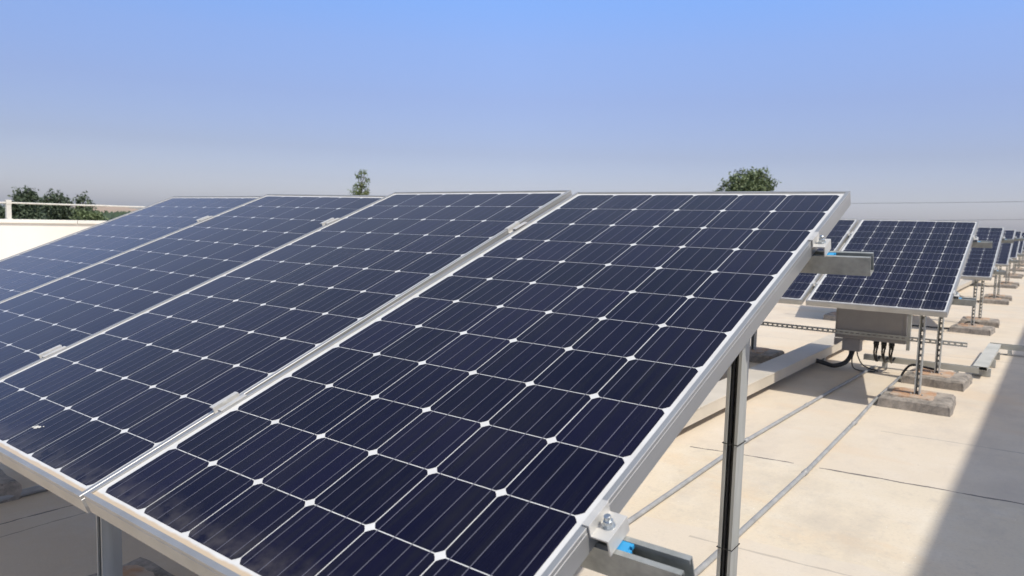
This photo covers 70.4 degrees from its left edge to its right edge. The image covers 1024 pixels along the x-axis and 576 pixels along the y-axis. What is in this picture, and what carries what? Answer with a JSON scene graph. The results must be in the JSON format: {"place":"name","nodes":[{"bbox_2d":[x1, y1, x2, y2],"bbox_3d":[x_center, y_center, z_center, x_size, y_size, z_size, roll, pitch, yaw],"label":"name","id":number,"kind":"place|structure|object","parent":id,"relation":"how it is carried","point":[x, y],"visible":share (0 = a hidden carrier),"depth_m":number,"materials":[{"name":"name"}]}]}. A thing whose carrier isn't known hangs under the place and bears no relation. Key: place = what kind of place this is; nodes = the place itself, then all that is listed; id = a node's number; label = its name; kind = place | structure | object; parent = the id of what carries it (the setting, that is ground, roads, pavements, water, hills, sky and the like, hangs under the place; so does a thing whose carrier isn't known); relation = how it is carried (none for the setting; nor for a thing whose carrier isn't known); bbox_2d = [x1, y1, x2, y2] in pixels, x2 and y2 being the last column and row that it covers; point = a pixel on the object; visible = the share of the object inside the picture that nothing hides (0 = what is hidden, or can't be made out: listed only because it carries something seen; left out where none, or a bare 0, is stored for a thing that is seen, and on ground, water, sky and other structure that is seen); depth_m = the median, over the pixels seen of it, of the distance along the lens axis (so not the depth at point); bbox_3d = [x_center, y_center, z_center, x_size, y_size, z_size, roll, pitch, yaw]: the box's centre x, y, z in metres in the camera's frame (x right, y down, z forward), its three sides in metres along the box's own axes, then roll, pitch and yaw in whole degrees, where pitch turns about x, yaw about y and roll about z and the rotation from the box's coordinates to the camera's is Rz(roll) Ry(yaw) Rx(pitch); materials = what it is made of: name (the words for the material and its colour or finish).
{"place":"outdoors","nodes":[
{"label":"outdoors","id":0,"kind":"place"},
{"bbox_2d":[0,205,5,218],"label":"broadleaf tree","id":1,"kind":"object","parent":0,"point":[2,213],"visible":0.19,"depth_m":48.66,"materials":[{"name":"green plant"}]},
{"bbox_2d":[0,185,48,219],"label":"broadleaf tree","id":2,"kind":"object","parent":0,"point":[24,211],"visible":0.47,"depth_m":47.65,"materials":[{"name":"green plant"}]},
{"bbox_2d":[33,195,45,215],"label":"broadleaf tree","id":3,"kind":"object","parent":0,"point":[40,206],"visible":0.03,"depth_m":54.92,"materials":[{"name":"green plant"}]},
{"bbox_2d":[40,188,75,219],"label":"broadleaf tree","id":4,"kind":"object","parent":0,"point":[57,212],"visible":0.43,"depth_m":51.94,"materials":[{"name":"green plant"}]},
{"bbox_2d":[68,191,97,216],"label":"broadleaf tree","id":5,"kind":"object","parent":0,"point":[80,199],"visible":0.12,"depth_m":51.34,"materials":[{"name":"green plant"}]},
{"bbox_2d":[69,206,108,220],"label":"broadleaf tree","id":6,"kind":"object","parent":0,"point":[80,214],"visible":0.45,"depth_m":42.70,"materials":[{"name":"green plant"}]},
{"bbox_2d":[71,210,130,220],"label":"wood","id":7,"kind":"object","parent":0,"point":[110,215],"visible":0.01,"depth_m":382.25,"materials":[{"name":"green plant"}]},
{"bbox_2d":[72,204,137,212],"bbox_3d":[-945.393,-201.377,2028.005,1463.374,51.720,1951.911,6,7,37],"label":"hills","id":8,"kind":"structure","parent":0,"point":[115,209],"depth_m":1812.66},
{"bbox_2d":[349,169,369,194],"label":"conifer tree","id":9,"kind":"object","parent":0,"point":[361,188],"visible":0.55,"depth_m":42.66,"materials":[{"name":"green plant"}]},
{"bbox_2d":[0,249,1023,575],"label":"roof","id":10,"kind":"structure","parent":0,"point":[880,491],"depth_m":3.94,"materials":[{"name":"beige concrete"}]},
{"bbox_2d":[0,469,21,503],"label":"footing block","id":11,"kind":"structure","parent":10,"relation":"on","point":[9,485],"depth_m":3.43,"materials":[{"name":"concrete"}]},
{"bbox_2d":[0,485,46,501],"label":"roof conduit","id":12,"kind":"object","parent":10,"relation":"on","point":[31,490],"depth_m":3.48,"materials":[{"name":"grey metal"}]},
{"bbox_2d":[89,557,174,575],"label":"footing block","id":13,"kind":"structure","parent":10,"relation":"on","point":[140,566],"depth_m":2.62,"materials":[{"name":"concrete"}]},
{"bbox_2d":[96,515,122,575],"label":"support post","id":14,"kind":"object","parent":13,"relation":"on","point":[109,546],"visible":0.15,"depth_m":2.38,"materials":[{"name":"silver metal"}]},
{"bbox_2d":[0,219,844,259],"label":"parapet wall","id":15,"kind":"structure","parent":10,"relation":"on","point":[17,236],"depth_m":11.94,"materials":[{"name":"white paint"}]},
{"bbox_2d":[0,200,145,218],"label":"guard rail","id":16,"kind":"object","parent":15,"relation":"on","point":[8,211],"visible":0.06,"depth_m":12.06,"materials":[{"name":"white metal"}]},
{"bbox_2d":[719,369,727,380],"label":"footing block","id":17,"kind":"structure","parent":10,"relation":"on","point":[724,376],"depth_m":6.52,"materials":[{"name":"concrete"}]},
{"bbox_2d":[628,365,875,523],"bbox_3d":[1.030,1.031,4.003,0.100,0.031,8.601,6,7,37],"label":"roof conduit","id":18,"kind":"object","parent":10,"relation":"on","point":[644,510],"visible":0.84,"depth_m":4.23,"materials":[{"name":"grey metal"}]},
{"bbox_2d":[749,347,784,362],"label":"footing block","id":19,"kind":"structure","parent":10,"relation":"on","point":[760,355],"depth_m":7.51,"materials":[{"name":"concrete"}]},
{"bbox_2d":[750,330,756,349],"bbox_3d":[2.571,0.076,7.637,0.100,1.170,0.105,6,7,37],"label":"support post","id":20,"kind":"object","parent":19,"relation":"on","point":[753,341],"visible":0.25,"depth_m":7.67,"materials":[{"name":"silver metal"}]},
{"bbox_2d":[694,375,901,575],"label":"roof conduit","id":21,"kind":"object","parent":10,"relation":"on","point":[705,564],"visible":0.91,"depth_m":3.87,"materials":[{"name":"silver metal"}]},
{"bbox_2d":[823,312,835,320],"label":"footing block","id":22,"kind":"structure","parent":10,"relation":"on","point":[830,316],"depth_m":11.18,"materials":[{"name":"concrete"}]},
{"bbox_2d":[815,351,853,367],"bbox_3d":[3.218,0.706,7.244,0.420,0.171,0.105,1,5,-5],"label":"corrugated conduit","id":23,"kind":"object","parent":10,"relation":"on","point":[839,364],"visible":0.97,"depth_m":7.22,"materials":[{"name":"black plastic"}]},
{"bbox_2d":[684,268,998,427],"bbox_3d":[7.423,0.301,13.183,0.227,0.156,35.000,6,7,37],"label":"cable trunking","id":24,"kind":"object","parent":10,"relation":"on","point":[767,373],"visible":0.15,"depth_m":6.42,"materials":[{"name":"beige paint"}]},
{"bbox_2d":[877,386,955,416],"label":"footing block","id":25,"kind":"structure","parent":10,"relation":"on","point":[930,402],"depth_m":5.67,"materials":[{"name":"concrete"}]},
{"bbox_2d":[910,315,926,395],"bbox_3d":[3.236,0.482,5.747,0.100,0.743,0.105,6,7,37],"label":"support post","id":26,"kind":"object","parent":25,"relation":"on","point":[919,355],"visible":0.85,"depth_m":5.75,"materials":[{"name":"silver metal"}]},
{"bbox_2d":[811,288,975,305],"bbox_3d":[2.563,0.016,6.228,2.400,0.052,0.041,6,27,37],"label":"mounting rail","id":27,"kind":"object","parent":26,"relation":"on","point":[965,301],"visible":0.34,"depth_m":5.54,"materials":[{"name":"metal"}]},
{"bbox_2d":[777,219,857,304],"bbox_3d":[2.537,-0.318,6.934,0.998,0.046,1.956,6,27,37],"label":"solar panel","id":28,"kind":"object","parent":27,"relation":"on","point":[799,289],"visible":0.11,"depth_m":6.32,"materials":[{"name":"glass"}]},
{"bbox_2d":[806,219,978,317],"bbox_3d":[3.356,-0.239,6.316,0.998,0.046,1.956,6,27,37],"label":"solar panel","id":29,"kind":"object","parent":27,"relation":"on","point":[919,265],"visible":0.91,"depth_m":6.09,"materials":[{"name":"glass"}]},
{"bbox_2d":[834,308,912,351],"bbox_3d":[3.571,0.277,7.155,0.665,0.725,0.204,6,7,37],"label":"inverter box","id":30,"kind":"object","parent":29,"relation":"hanging from","point":[876,322],"visible":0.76,"depth_m":7.09,"materials":[{"name":"grey paint"}]},
{"bbox_2d":[851,351,874,371],"bbox_3d":[3.452,0.728,7.160,0.104,0.183,0.230,-2,7,-37],"label":"cable","id":31,"kind":"object","parent":30,"relation":"hanging from","point":[855,368],"visible":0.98,"depth_m":7.20,"materials":[{"name":"black rubber"}]},
{"bbox_2d":[857,352,877,371],"bbox_3d":[3.511,0.726,7.186,0.040,0.178,0.220,-4,7,-44],"label":"cable","id":32,"kind":"object","parent":30,"relation":"hanging from","point":[864,365],"visible":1,"depth_m":7.19,"materials":[{"name":"black rubber"}]},
{"bbox_2d":[837,308,902,341],"bbox_3d":[3.499,0.237,7.090,0.578,0.518,0.011,6,7,37],"label":"door","id":33,"kind":"structure","parent":30,"relation":"in","point":[848,319],"depth_m":7.09,"materials":[{"name":"grey paint"}]},
{"bbox_2d":[873,348,879,361],"bbox_3d":[3.641,0.661,7.260,0.036,0.181,0.302,6,7,37],"label":"cable","id":34,"kind":"object","parent":30,"relation":"hanging from","point":[874,354],"visible":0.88,"depth_m":7.17,"materials":[{"name":"black rubber"}]},
{"bbox_2d":[875,349,880,361],"bbox_3d":[3.653,0.662,7.250,0.038,0.181,0.302,5,6,34],"label":"cable","id":35,"kind":"object","parent":30,"relation":"hanging from","point":[878,359],"visible":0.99,"depth_m":7.18,"materials":[{"name":"black rubber"}]},
{"bbox_2d":[881,349,888,362],"bbox_3d":[3.704,0.667,7.213,0.035,0.181,0.302,6,7,41],"label":"cable","id":36,"kind":"object","parent":30,"relation":"hanging from","point":[886,361],"visible":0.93,"depth_m":7.14,"materials":[{"name":"black rubber"}]},
{"bbox_2d":[952,290,961,299],"bbox_3d":[3.414,0.057,5.562,0.064,0.059,0.062,6,27,37],"label":"end clamp","id":37,"kind":"object","parent":27,"relation":"attached to","point":[956,294],"visible":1,"depth_m":5.55,"materials":[{"name":"metal"}]},
{"bbox_2d":[863,353,978,373],"bbox_3d":[4.029,0.774,7.189,1.000,0.116,0.100,6,7,37],"label":"cable tray","id":38,"kind":"object","parent":10,"relation":"on","point":[947,366],"visible":0.64,"depth_m":7.11,"materials":[{"name":"metal"}]},
{"bbox_2d":[901,367,971,391],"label":"footing block","id":39,"kind":"structure","parent":10,"relation":"on","point":[952,380],"depth_m":6.55,"materials":[{"name":"concrete"}]},
{"bbox_2d":[930,317,943,373],"bbox_3d":[3.921,0.207,6.618,0.100,1.170,0.105,6,7,37],"label":"support post","id":40,"kind":"object","parent":39,"relation":"on","point":[937,355],"visible":0.41,"depth_m":6.64,"materials":[{"name":"silver metal"}]},
{"bbox_2d":[761,321,967,346],"bbox_3d":[2.977,0.406,7.458,2.905,0.041,0.022,6,7,37],"label":"slotted strut","id":41,"kind":"object","parent":40,"relation":"attached to","point":[860,332],"visible":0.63,"depth_m":7.10,"materials":[{"name":"grey metal"}]},
{"bbox_2d":[846,236,992,247],"bbox_3d":[3.253,-0.472,7.080,2.400,0.052,0.041,6,27,37],"label":"mounting rail","id":42,"kind":"object","parent":40,"relation":"attached to","point":[983,244],"visible":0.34,"depth_m":6.39,"materials":[{"name":"metal"}]},
{"bbox_2d":[901,324,940,375],"bbox_3d":[3.847,0.264,6.784,0.300,1.196,0.120,6,7,37],"label":"cable","id":43,"kind":"object","parent":40,"relation":"attached to","point":[910,365],"visible":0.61,"depth_m":6.87,"materials":[{"name":"black rubber"}]},
{"bbox_2d":[912,321,979,328],"bbox_3d":[6.205,0.515,10.541,0.979,0.137,0.100,5,6,32],"label":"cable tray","id":44,"kind":"object","parent":10,"relation":"on","point":[944,327],"visible":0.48,"depth_m":10.51,"materials":[{"name":"metal"}]},
{"bbox_2d":[949,323,994,335],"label":"footing block","id":45,"kind":"structure","parent":10,"relation":"on","point":[966,328],"depth_m":10.11,"materials":[{"name":"concrete"}]},
{"bbox_2d":[970,280,977,325],"bbox_3d":[6.496,0.165,10.194,0.100,0.743,0.105,6,7,37],"label":"support post","id":46,"kind":"object","parent":45,"relation":"on","point":[974,293],"visible":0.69,"depth_m":10.19,"materials":[{"name":"grey metal"}]},
{"bbox_2d":[993,270,1005,274],"bbox_3d":[5.823,-0.301,10.675,2.400,0.052,0.041,6,27,37],"label":"mounting rail","id":47,"kind":"object","parent":46,"relation":"on","point":[1000,272],"visible":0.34,"depth_m":9.98,"materials":[{"name":"metal"}]},
{"bbox_2d":[961,227,1004,280],"bbox_3d":[6.616,-0.556,10.763,0.998,0.046,1.956,6,27,37],"label":"solar panel","id":48,"kind":"object","parent":47,"relation":"on","point":[980,263],"visible":0.32,"depth_m":10.38,"materials":[{"name":"glass"}]},
{"bbox_2d":[960,316,999,327],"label":"footing block","id":49,"kind":"structure","parent":10,"relation":"on","point":[995,323],"depth_m":10.98,"materials":[{"name":"concrete"}]},
{"bbox_2d":[978,280,984,318],"bbox_3d":[7.181,-0.110,11.065,0.100,1.170,0.105,6,7,37],"label":"support post","id":50,"kind":"object","parent":49,"relation":"on","point":[982,295],"visible":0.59,"depth_m":11.09,"materials":[{"name":"grey metal"}]},
{"bbox_2d":[972,343,1000,376],"bbox_3d":[5.030,0.756,7.672,0.155,0.118,1.860,6,7,37],"label":"cable tray","id":51,"kind":"object","parent":10,"relation":"on","point":[985,361],"visible":0.95,"depth_m":7.44,"materials":[{"name":"metal"}]},
{"bbox_2d":[979,297,1008,304],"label":"footing block","id":52,"kind":"structure","parent":10,"relation":"on","point":[990,300],"depth_m":14.53,"materials":[{"name":"concrete"}]},
{"bbox_2d":[993,266,997,298],"bbox_3d":[9.756,-0.152,14.640,0.100,0.743,0.105,6,7,37],"label":"support post","id":53,"kind":"object","parent":52,"relation":"on","point":[995,285],"visible":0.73,"depth_m":14.64,"materials":[{"name":"grey metal"}]},
{"bbox_2d":[984,294,1011,300],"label":"footing block","id":54,"kind":"structure","parent":10,"relation":"on","point":[1009,297],"depth_m":15.41,"materials":[{"name":"concrete"}]},
{"bbox_2d":[997,266,1001,294],"bbox_3d":[10.441,-0.427,15.511,0.100,1.170,0.105,6,7,37],"label":"support post","id":55,"kind":"object","parent":54,"relation":"on","point":[999,282],"visible":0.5,"depth_m":15.52,"materials":[{"name":"grey metal"}]},
{"bbox_2d":[993,283,1017,288],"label":"footing block","id":56,"kind":"structure","parent":10,"relation":"on","point":[1011,286],"depth_m":18.98,"materials":[{"name":"concrete"}]},
{"bbox_2d":[1005,263,1008,283],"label":"support post","id":57,"kind":"object","parent":56,"relation":"on","point":[1006,274],"visible":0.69,"depth_m":19.09,"materials":[{"name":"grey metal"}]},
{"bbox_2d":[990,342,1023,355],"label":"cable tray","id":58,"kind":"object","parent":10,"relation":"on","point":[1009,347],"visible":0.81,"depth_m":8.33,"materials":[{"name":"metal"}]},
{"bbox_2d":[999,281,1019,285],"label":"footing block","id":59,"kind":"structure","parent":10,"relation":"on","point":[1016,283],"depth_m":19.85,"materials":[{"name":"concrete"}]},
{"bbox_2d":[1007,259,1010,281],"bbox_3d":[13.701,-0.744,19.958,0.100,1.170,0.105,6,7,37],"label":"support post","id":60,"kind":"object","parent":59,"relation":"on","point":[1008,271],"visible":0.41,"depth_m":19.98,"materials":[{"name":"grey metal"}]},
{"bbox_2d":[1003,275,1021,278],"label":"footing block","id":61,"kind":"structure","parent":10,"relation":"on","point":[1016,276],"depth_m":23.41,"materials":[{"name":"concrete"}]},
{"bbox_2d":[1010,268,1023,271],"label":"footing block","id":62,"kind":"structure","parent":10,"relation":"on","point":[1018,270],"depth_m":27.84,"materials":[{"name":"concrete"}]},
{"bbox_3d":[0.666,1.144,2.257,0.503,0.104,0.519,6,7,40],"label":"footing block","id":63,"kind":"object","parent":10,"relation":"on","visible":0},
{"bbox_2d":[716,340,749,575],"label":"support post","id":64,"kind":"object","parent":63,"relation":"on","point":[739,437],"visible":0.63,"depth_m":2.15,"materials":[{"name":"silver metal"}]},
{"bbox_2d":[721,357,736,575],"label":"cable","id":65,"kind":"object","parent":64,"relation":"attached to","point":[728,466],"visible":0.81,"depth_m":2.16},
{"bbox_2d":[725,354,738,575],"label":"cable","id":66,"kind":"object","parent":64,"relation":"attached to","point":[732,464],"visible":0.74,"depth_m":2.15,"materials":[{"name":"black rubber"}]},
{"bbox_2d":[800,250,873,275],"bbox_3d":[-0.782,-0.206,3.221,4.350,0.055,0.043,5,27,37],"label":"mounting rail","id":67,"kind":"object","parent":64,"relation":"attached to","point":[850,263],"visible":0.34,"depth_m":1.94,"materials":[{"name":"metal"}]},
{"bbox_2d":[808,232,835,256],"bbox_3d":[0.845,-0.114,1.967,0.064,0.059,0.062,6,27,37],"label":"end clamp","id":68,"kind":"object","parent":67,"relation":"attached to","point":[817,240],"visible":0.98,"depth_m":1.96,"materials":[{"name":"metal"}]},
{"bbox_2d":[0,0,1023,231],"label":"sky","id":69,"kind":"structure","parent":0,"point":[905,107],"materials":[{"name":"blue"}]},
{"bbox_2d":[713,166,781,191],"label":"broadleaf tree","id":70,"kind":"object","parent":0,"point":[758,180],"visible":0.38,"depth_m":65.31,"materials":[{"name":"green plant"}]},
{"bbox_2d":[851,201,1023,203],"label":"power line","id":71,"kind":"object","parent":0,"point":[952,202],"visible":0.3,"depth_m":108.22,"materials":[{"name":"metal"}]},
{"label":"mounting rail","id":72,"kind":"object","parent":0,"visible":0},
{"bbox_2d":[995,229,1015,266],"bbox_3d":[9.876,-0.873,15.210,0.998,0.046,1.956,6,27,37],"label":"solar panel","id":73,"kind":"object","parent":72,"relation":"attached to","point":[1004,253],"visible":0.27,"depth_m":14.80,"materials":[{"name":"glass"}]},
{"label":"mounting rail","id":74,"kind":"object","parent":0,"visible":0},
{"bbox_2d":[1010,231,1021,258],"bbox_3d":[13.136,-1.190,19.657,0.998,0.046,1.956,6,27,37],"label":"solar panel","id":75,"kind":"object","parent":74,"relation":"on","point":[1015,247],"visible":0.15,"depth_m":19.25,"materials":[{"name":"glass"}]},
{"label":"mounting rail","id":76,"kind":"object","parent":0,"visible":0},
{"bbox_2d":[1018,232,1023,253],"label":"solar panel","id":77,"kind":"object","parent":76,"relation":"on","point":[1021,245],"visible":0.07,"depth_m":23.62,"materials":[{"name":"glass"}]},
{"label":"support post","id":78,"kind":"object","parent":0,"visible":0},
{"bbox_2d":[1001,239,1013,242],"bbox_3d":[6.513,-0.789,11.527,2.400,0.052,0.041,6,27,37],"label":"mounting rail","id":79,"kind":"object","parent":78,"relation":"attached to","point":[1008,241],"visible":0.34,"depth_m":10.84,"materials":[{"name":"metal"}]},
{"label":"support post","id":80,"kind":"object","parent":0,"visible":0},
{"bbox_2d":[580,536,694,575],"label":"mounting rail","id":81,"kind":"object","parent":80,"relation":"on","point":[644,558],"visible":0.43,"depth_m":1.10,"materials":[{"name":"metal"}]},
{"bbox_2d":[0,196,260,300],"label":"solar panel","id":82,"kind":"object","parent":81,"relation":"on","point":[26,270],"visible":0.86,"depth_m":3.92,"materials":[{"name":"glass"}]},
{"bbox_2d":[196,216,211,221],"bbox_3d":[-1.619,-0.360,3.823,0.049,0.019,0.072,6,27,37],"label":"clamp","id":83,"kind":"object","parent":82,"relation":"attached to","point":[201,219],"visible":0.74,"depth_m":3.81,"materials":[{"name":"metal"}]},
{"bbox_2d":[0,194,385,377],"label":"solar panel","id":84,"kind":"object","parent":81,"relation":"on","point":[74,307],"visible":0.91,"depth_m":3.09,"materials":[{"name":"glass"}]},
{"bbox_2d":[0,190,571,513],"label":"solar panel","id":85,"kind":"object","parent":81,"relation":"on","point":[79,418],"visible":0.94,"depth_m":2.20,"materials":[{"name":"glass"}]},
{"bbox_2d":[37,345,65,358],"bbox_3d":[-1.490,0.212,2.355,0.049,0.019,0.072,6,27,37],"label":"clamp","id":86,"kind":"object","parent":85,"relation":"attached to","point":[50,351],"visible":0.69,"depth_m":2.35,"materials":[{"name":"metal"}]},
{"bbox_2d":[210,392,246,413],"bbox_3d":[-0.674,0.277,1.731,0.049,0.019,0.072,6,27,37],"label":"clamp","id":87,"kind":"object","parent":85,"relation":"attached to","point":[227,401],"visible":0.81,"depth_m":1.73,"materials":[{"name":"metal"}]},
{"bbox_2d":[320,218,338,225],"bbox_3d":[-0.802,-0.289,3.202,0.049,0.019,0.072,6,27,37],"label":"clamp","id":88,"kind":"object","parent":85,"relation":"attached to","point":[327,221],"visible":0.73,"depth_m":3.19,"materials":[{"name":"metal"}]},
{"bbox_2d":[505,222,526,233],"bbox_3d":[0.015,-0.214,2.581,0.049,0.019,0.072,6,27,37],"label":"clamp","id":89,"kind":"object","parent":85,"relation":"attached to","point":[513,227],"visible":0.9,"depth_m":2.58,"materials":[{"name":"metal"}]},
{"bbox_2d":[83,191,850,575],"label":"solar panel","id":90,"kind":"object","parent":81,"relation":"on","point":[523,399],"visible":1,"depth_m":1.51,"materials":[{"name":"glass"}]},
{"bbox_2d":[582,499,634,556],"bbox_3d":[0.154,0.374,1.115,0.064,0.059,0.062,6,27,37],"label":"end clamp","id":91,"kind":"object","parent":81,"relation":"attached to","point":[602,522],"visible":1,"depth_m":1.11,"materials":[{"name":"metal"}]}
]}

